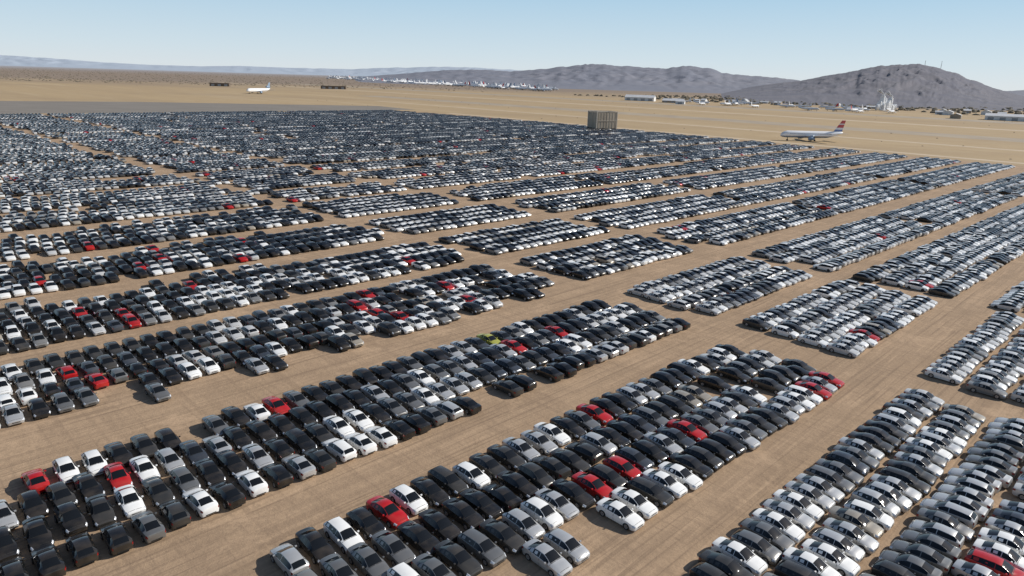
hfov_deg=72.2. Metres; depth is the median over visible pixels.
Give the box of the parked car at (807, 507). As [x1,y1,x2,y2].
[772,489,824,521]
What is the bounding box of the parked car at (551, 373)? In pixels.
[532,366,563,381]
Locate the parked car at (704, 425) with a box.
[680,413,718,434]
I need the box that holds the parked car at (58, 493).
[44,481,77,506]
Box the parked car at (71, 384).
[63,376,84,393]
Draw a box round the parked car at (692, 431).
[666,419,706,441]
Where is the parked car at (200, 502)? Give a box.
[182,488,218,517]
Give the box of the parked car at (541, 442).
[520,430,557,454]
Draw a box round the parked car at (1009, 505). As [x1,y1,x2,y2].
[998,499,1023,513]
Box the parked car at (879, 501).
[850,487,900,518]
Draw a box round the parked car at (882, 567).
[870,559,915,575]
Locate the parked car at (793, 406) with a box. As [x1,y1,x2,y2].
[769,395,804,415]
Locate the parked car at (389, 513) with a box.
[366,495,408,528]
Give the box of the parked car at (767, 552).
[730,529,781,564]
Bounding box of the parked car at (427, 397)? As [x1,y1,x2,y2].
[410,387,439,406]
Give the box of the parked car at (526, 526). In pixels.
[502,508,544,540]
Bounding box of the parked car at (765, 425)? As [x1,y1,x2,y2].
[736,412,776,434]
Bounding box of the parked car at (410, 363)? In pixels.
[396,356,423,370]
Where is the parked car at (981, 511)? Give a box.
[931,492,988,520]
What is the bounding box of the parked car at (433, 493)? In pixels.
[410,476,449,507]
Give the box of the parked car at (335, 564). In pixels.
[319,553,357,575]
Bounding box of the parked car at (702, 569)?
[689,562,726,575]
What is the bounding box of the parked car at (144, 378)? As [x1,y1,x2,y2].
[137,372,162,385]
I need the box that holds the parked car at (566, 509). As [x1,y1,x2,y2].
[534,488,578,520]
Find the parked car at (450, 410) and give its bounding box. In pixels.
[429,400,463,419]
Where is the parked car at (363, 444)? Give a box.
[343,432,376,454]
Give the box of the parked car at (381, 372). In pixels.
[368,365,393,379]
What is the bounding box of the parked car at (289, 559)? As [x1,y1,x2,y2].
[270,543,309,575]
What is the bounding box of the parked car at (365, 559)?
[347,542,389,575]
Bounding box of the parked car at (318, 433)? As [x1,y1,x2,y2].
[303,422,334,446]
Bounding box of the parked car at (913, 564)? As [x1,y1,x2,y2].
[878,550,942,575]
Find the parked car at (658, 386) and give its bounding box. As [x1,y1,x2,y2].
[638,378,671,394]
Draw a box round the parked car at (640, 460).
[614,446,653,471]
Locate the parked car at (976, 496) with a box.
[937,484,993,510]
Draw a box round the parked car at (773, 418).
[748,407,787,428]
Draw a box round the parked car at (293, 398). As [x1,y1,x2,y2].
[282,390,309,408]
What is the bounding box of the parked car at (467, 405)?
[448,396,481,414]
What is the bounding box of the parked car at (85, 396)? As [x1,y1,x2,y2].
[73,386,98,406]
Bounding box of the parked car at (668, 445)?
[643,432,682,455]
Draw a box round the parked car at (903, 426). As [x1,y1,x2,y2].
[872,413,915,436]
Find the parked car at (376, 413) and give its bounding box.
[360,402,391,424]
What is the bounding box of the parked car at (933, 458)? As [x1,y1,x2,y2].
[898,444,946,468]
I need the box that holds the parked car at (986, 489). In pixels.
[943,475,994,498]
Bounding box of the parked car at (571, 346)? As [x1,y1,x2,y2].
[555,339,581,352]
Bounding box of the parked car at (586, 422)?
[564,410,600,431]
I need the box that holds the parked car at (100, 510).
[85,493,116,528]
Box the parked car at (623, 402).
[601,392,636,411]
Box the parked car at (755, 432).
[726,418,767,440]
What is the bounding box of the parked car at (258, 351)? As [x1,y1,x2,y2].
[249,344,269,360]
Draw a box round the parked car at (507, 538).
[479,518,525,554]
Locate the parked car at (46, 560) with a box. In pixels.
[30,544,66,575]
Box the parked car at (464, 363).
[449,355,477,371]
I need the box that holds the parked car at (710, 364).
[691,355,720,371]
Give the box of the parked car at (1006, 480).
[959,462,1012,487]
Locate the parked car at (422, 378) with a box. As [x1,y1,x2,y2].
[406,369,435,386]
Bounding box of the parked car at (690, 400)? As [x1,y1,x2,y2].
[669,390,702,408]
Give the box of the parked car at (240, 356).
[232,350,251,365]
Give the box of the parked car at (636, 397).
[615,386,647,405]
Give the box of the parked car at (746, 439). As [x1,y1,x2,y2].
[719,426,760,449]
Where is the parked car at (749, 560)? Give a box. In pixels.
[711,537,767,575]
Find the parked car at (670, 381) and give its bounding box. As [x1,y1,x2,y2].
[650,371,681,389]
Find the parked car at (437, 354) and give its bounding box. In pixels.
[423,348,448,360]
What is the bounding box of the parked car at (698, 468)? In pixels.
[668,452,712,479]
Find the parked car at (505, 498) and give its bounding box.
[480,483,521,510]
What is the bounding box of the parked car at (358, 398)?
[342,389,371,408]
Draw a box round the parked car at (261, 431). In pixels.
[245,420,277,442]
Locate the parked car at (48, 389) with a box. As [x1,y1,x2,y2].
[39,382,61,399]
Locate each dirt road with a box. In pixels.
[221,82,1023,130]
[379,101,1023,150]
[448,113,1023,163]
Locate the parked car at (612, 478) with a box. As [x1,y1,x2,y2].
[587,464,627,489]
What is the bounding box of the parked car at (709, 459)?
[683,445,723,470]
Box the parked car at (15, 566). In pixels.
[0,556,28,575]
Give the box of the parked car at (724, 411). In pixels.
[702,401,737,419]
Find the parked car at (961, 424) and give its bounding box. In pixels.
[935,414,976,435]
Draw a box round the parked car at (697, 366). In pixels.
[677,359,709,374]
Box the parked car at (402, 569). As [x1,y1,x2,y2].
[387,562,419,575]
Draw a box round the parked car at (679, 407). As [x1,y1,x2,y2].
[656,395,692,415]
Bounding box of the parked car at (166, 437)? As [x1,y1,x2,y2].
[154,427,181,450]
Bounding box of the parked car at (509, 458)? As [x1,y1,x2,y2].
[487,444,525,469]
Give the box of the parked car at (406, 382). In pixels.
[391,373,420,391]
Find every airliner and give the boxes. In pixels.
[246,82,270,93]
[496,83,510,88]
[536,85,551,90]
[693,98,708,103]
[777,101,795,106]
[780,120,845,140]
[798,103,819,110]
[819,103,838,107]
[825,105,847,110]
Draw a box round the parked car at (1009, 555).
[972,539,1023,571]
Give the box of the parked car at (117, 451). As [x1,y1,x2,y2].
[103,441,133,465]
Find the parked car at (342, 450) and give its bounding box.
[322,438,356,461]
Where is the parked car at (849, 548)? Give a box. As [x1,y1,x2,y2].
[811,528,864,563]
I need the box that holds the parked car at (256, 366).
[244,357,269,374]
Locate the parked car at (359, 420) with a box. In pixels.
[342,409,373,431]
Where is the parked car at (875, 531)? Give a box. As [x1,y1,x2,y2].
[828,506,883,539]
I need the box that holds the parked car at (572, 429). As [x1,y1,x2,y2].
[550,416,586,439]
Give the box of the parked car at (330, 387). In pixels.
[319,380,344,394]
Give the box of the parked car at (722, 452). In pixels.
[695,438,734,462]
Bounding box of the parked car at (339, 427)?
[322,415,354,438]
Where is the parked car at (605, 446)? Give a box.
[579,432,617,455]
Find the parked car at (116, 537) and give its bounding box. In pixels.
[100,521,133,555]
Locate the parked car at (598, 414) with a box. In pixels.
[576,403,612,424]
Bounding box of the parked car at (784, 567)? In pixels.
[773,559,819,575]
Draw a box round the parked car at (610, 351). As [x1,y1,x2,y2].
[591,344,618,357]
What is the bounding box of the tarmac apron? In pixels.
[0,101,412,113]
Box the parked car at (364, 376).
[352,367,378,385]
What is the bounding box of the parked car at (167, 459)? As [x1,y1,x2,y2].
[154,447,184,473]
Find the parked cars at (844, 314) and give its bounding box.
[0,110,1023,575]
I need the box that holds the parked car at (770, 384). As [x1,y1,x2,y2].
[751,376,785,393]
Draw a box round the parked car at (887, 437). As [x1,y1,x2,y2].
[856,425,900,447]
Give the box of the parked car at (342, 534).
[323,516,364,553]
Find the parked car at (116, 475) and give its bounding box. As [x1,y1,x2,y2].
[103,462,132,490]
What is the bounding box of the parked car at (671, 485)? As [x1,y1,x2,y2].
[642,468,687,497]
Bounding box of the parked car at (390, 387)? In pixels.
[376,379,404,397]
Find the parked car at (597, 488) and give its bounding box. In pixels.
[571,472,612,500]
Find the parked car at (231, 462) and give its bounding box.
[215,449,248,477]
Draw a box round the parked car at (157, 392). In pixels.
[144,382,170,401]
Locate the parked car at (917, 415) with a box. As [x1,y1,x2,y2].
[882,402,924,421]
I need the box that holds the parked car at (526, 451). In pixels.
[502,437,539,461]
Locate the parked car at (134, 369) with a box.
[125,362,147,377]
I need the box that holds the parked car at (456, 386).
[439,376,469,395]
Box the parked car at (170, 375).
[158,367,182,384]
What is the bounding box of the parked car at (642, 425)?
[618,413,656,434]
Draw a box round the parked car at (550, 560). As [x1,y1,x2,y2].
[522,539,572,575]
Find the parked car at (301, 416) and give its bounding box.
[288,406,317,427]
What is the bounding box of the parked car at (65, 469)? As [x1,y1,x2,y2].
[52,456,79,483]
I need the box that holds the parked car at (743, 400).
[720,390,757,408]
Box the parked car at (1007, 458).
[967,447,1018,466]
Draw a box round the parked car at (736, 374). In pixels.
[716,366,750,383]
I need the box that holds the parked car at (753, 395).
[730,385,766,404]
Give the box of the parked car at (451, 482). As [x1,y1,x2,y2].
[427,465,468,495]
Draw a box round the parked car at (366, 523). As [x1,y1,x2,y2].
[346,507,385,540]
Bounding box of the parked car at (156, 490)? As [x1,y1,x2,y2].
[141,476,174,507]
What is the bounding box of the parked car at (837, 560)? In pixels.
[800,539,860,575]
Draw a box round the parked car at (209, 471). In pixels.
[194,458,225,486]
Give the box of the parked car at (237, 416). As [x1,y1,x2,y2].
[221,406,250,427]
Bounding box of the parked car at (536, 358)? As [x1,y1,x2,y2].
[520,350,547,365]
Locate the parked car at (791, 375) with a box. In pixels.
[769,365,800,382]
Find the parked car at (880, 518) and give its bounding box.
[843,499,893,530]
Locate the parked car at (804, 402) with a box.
[777,391,815,410]
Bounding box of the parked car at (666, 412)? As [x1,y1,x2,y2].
[644,400,678,420]
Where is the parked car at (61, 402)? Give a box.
[50,392,74,412]
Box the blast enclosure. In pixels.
[587,111,617,128]
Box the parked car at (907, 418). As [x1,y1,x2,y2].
[882,407,921,428]
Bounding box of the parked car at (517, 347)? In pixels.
[500,340,527,354]
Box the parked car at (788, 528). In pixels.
[751,508,805,542]
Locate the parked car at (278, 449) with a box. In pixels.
[262,438,294,460]
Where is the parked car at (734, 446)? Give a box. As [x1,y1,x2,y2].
[707,431,746,455]
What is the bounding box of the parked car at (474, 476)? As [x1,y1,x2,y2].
[452,461,490,488]
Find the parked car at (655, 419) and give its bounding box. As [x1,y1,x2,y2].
[631,406,668,428]
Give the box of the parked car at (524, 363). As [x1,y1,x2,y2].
[506,355,535,370]
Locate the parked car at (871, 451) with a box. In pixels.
[838,437,884,461]
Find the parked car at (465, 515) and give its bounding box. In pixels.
[442,497,484,529]
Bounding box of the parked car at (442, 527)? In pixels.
[418,508,461,541]
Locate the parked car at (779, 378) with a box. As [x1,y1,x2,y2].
[758,369,791,386]
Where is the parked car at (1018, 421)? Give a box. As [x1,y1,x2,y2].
[994,417,1023,426]
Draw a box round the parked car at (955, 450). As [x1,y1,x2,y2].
[915,431,962,456]
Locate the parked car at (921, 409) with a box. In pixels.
[891,398,932,418]
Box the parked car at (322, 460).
[302,447,336,471]
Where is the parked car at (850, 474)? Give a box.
[815,458,863,485]
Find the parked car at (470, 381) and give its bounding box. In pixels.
[454,372,482,389]
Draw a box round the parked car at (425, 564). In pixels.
[411,553,455,575]
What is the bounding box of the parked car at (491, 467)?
[469,453,506,480]
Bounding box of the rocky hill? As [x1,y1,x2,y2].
[721,64,1023,110]
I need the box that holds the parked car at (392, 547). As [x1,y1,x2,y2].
[371,530,415,565]
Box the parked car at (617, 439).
[591,426,630,447]
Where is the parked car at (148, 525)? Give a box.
[130,510,165,543]
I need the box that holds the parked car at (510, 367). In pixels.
[494,358,521,374]
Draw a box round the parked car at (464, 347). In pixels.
[450,341,477,353]
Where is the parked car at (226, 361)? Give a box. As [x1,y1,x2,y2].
[214,353,235,369]
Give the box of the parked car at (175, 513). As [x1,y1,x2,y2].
[158,499,190,529]
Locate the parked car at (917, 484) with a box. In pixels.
[879,466,930,495]
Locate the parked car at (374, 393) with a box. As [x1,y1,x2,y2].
[360,384,389,403]
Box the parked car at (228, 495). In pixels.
[208,481,245,509]
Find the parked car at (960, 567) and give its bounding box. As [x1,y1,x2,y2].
[951,559,999,575]
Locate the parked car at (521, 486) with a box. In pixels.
[496,470,538,499]
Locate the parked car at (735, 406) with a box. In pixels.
[710,396,748,413]
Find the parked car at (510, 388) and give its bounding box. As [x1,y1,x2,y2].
[491,380,523,396]
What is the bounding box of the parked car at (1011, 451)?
[974,441,1023,463]
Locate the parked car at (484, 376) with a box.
[467,367,496,384]
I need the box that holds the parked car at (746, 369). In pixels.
[726,361,757,377]
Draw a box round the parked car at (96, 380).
[83,373,108,388]
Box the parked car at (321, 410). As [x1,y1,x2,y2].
[305,400,335,421]
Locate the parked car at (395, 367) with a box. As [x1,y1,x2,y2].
[382,360,407,373]
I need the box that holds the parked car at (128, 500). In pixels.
[114,484,145,517]
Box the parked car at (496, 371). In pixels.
[479,362,507,378]
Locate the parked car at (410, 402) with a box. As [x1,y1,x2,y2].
[392,391,424,411]
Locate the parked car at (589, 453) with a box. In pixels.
[564,442,602,463]
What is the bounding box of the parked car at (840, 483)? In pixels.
[805,464,854,494]
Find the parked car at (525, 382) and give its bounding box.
[504,374,536,390]
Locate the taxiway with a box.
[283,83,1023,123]
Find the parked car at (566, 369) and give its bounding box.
[546,362,576,376]
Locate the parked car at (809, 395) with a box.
[784,385,822,404]
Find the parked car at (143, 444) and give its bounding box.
[130,433,158,457]
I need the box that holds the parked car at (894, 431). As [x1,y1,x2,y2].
[864,419,908,442]
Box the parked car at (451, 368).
[435,360,464,376]
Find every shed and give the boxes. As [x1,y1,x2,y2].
[675,100,685,103]
[942,110,953,114]
[950,113,961,118]
[962,109,971,113]
[981,110,991,114]
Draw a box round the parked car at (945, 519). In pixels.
[915,508,974,541]
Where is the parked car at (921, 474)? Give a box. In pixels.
[886,459,936,486]
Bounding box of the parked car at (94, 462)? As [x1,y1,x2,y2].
[81,449,107,475]
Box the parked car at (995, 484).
[947,467,1001,493]
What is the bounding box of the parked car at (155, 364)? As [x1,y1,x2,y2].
[145,358,169,373]
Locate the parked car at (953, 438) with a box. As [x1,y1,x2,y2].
[920,426,966,448]
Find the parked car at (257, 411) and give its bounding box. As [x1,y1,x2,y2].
[243,403,270,421]
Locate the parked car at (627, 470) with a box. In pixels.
[603,455,641,480]
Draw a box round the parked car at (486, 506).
[459,488,502,519]
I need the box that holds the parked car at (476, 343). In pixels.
[464,337,489,349]
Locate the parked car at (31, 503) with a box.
[17,489,48,519]
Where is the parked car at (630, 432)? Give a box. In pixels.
[606,420,643,442]
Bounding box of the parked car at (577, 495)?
[551,478,595,509]
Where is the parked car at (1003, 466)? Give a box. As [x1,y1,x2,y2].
[965,454,1017,478]
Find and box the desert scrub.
[0,68,1023,141]
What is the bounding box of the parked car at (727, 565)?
[698,549,754,575]
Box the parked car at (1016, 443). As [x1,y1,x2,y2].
[982,434,1023,452]
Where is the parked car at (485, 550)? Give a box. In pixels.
[457,528,505,567]
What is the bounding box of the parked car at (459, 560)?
[434,540,482,575]
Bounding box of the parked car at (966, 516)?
[919,498,977,528]
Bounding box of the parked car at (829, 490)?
[794,473,844,503]
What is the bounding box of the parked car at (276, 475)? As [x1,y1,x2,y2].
[261,462,293,487]
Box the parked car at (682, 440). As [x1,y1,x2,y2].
[655,426,695,448]
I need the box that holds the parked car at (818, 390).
[794,381,831,399]
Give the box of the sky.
[0,0,1023,90]
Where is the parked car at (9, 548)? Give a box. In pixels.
[0,526,20,562]
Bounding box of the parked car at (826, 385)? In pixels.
[800,376,837,393]
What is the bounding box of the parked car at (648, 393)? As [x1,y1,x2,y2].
[625,382,660,400]
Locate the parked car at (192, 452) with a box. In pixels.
[178,440,208,466]
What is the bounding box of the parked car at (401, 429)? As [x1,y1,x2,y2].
[381,419,415,439]
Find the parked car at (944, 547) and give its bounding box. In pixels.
[899,529,961,563]
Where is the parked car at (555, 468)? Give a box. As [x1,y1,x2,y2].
[530,455,570,479]
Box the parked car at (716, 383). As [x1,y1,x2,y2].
[697,375,731,392]
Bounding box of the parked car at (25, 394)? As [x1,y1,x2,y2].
[15,387,37,404]
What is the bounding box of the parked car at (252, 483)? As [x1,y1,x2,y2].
[235,469,268,496]
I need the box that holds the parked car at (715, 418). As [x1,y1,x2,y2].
[691,407,727,427]
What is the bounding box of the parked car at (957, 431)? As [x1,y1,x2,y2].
[928,420,969,441]
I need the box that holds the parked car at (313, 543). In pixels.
[295,527,335,565]
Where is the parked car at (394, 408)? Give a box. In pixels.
[376,397,407,417]
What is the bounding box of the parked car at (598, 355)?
[578,348,607,361]
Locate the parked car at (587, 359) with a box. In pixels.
[566,352,595,366]
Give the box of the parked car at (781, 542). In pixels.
[740,518,794,552]
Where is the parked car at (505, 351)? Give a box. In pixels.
[489,344,517,357]
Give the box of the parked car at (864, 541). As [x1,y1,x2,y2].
[822,518,879,553]
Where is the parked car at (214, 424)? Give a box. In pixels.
[202,415,228,436]
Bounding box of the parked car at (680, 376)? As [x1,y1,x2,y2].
[658,367,691,384]
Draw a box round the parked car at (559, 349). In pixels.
[543,342,571,355]
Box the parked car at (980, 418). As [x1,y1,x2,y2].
[941,404,985,423]
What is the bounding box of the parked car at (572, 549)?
[543,528,589,564]
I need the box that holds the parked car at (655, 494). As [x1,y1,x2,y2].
[627,476,673,507]
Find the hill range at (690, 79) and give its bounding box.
[355,64,1023,95]
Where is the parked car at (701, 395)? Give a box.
[677,384,712,402]
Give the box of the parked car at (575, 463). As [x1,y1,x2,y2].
[549,448,590,473]
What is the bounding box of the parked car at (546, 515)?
[520,497,563,530]
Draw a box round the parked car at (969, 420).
[939,409,980,428]
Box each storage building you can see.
[209,82,229,86]
[321,85,345,88]
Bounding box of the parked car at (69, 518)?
[53,501,87,536]
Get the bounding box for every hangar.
[625,94,655,100]
[662,98,684,102]
[984,113,1023,121]
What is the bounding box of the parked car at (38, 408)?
[27,397,51,418]
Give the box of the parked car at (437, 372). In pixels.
[422,363,449,380]
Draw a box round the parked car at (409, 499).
[389,484,427,514]
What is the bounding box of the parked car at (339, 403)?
[325,393,354,415]
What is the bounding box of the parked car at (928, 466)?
[893,451,943,477]
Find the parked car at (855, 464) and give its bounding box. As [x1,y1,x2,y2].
[825,450,869,476]
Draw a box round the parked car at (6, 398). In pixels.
[0,393,15,411]
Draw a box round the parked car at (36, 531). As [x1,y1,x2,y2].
[22,515,54,551]
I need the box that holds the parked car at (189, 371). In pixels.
[177,362,201,379]
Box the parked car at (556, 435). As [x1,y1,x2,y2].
[533,422,570,445]
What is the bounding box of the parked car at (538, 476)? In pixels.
[516,462,554,489]
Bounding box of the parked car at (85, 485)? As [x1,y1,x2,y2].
[72,472,104,501]
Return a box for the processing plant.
[875,95,896,110]
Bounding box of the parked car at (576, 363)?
[554,356,584,370]
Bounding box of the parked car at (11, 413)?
[1,403,24,425]
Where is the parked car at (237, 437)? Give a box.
[223,425,252,450]
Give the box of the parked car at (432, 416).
[414,406,446,425]
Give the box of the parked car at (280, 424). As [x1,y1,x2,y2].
[267,413,295,436]
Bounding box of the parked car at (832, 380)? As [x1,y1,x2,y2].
[808,371,844,387]
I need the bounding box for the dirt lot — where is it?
[0,110,1023,575]
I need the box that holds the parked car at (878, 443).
[848,431,893,454]
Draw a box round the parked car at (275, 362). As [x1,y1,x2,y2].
[262,354,287,370]
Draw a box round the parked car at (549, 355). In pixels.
[531,346,558,361]
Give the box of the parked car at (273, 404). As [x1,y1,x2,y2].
[262,396,289,415]
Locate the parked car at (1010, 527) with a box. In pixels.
[984,517,1023,541]

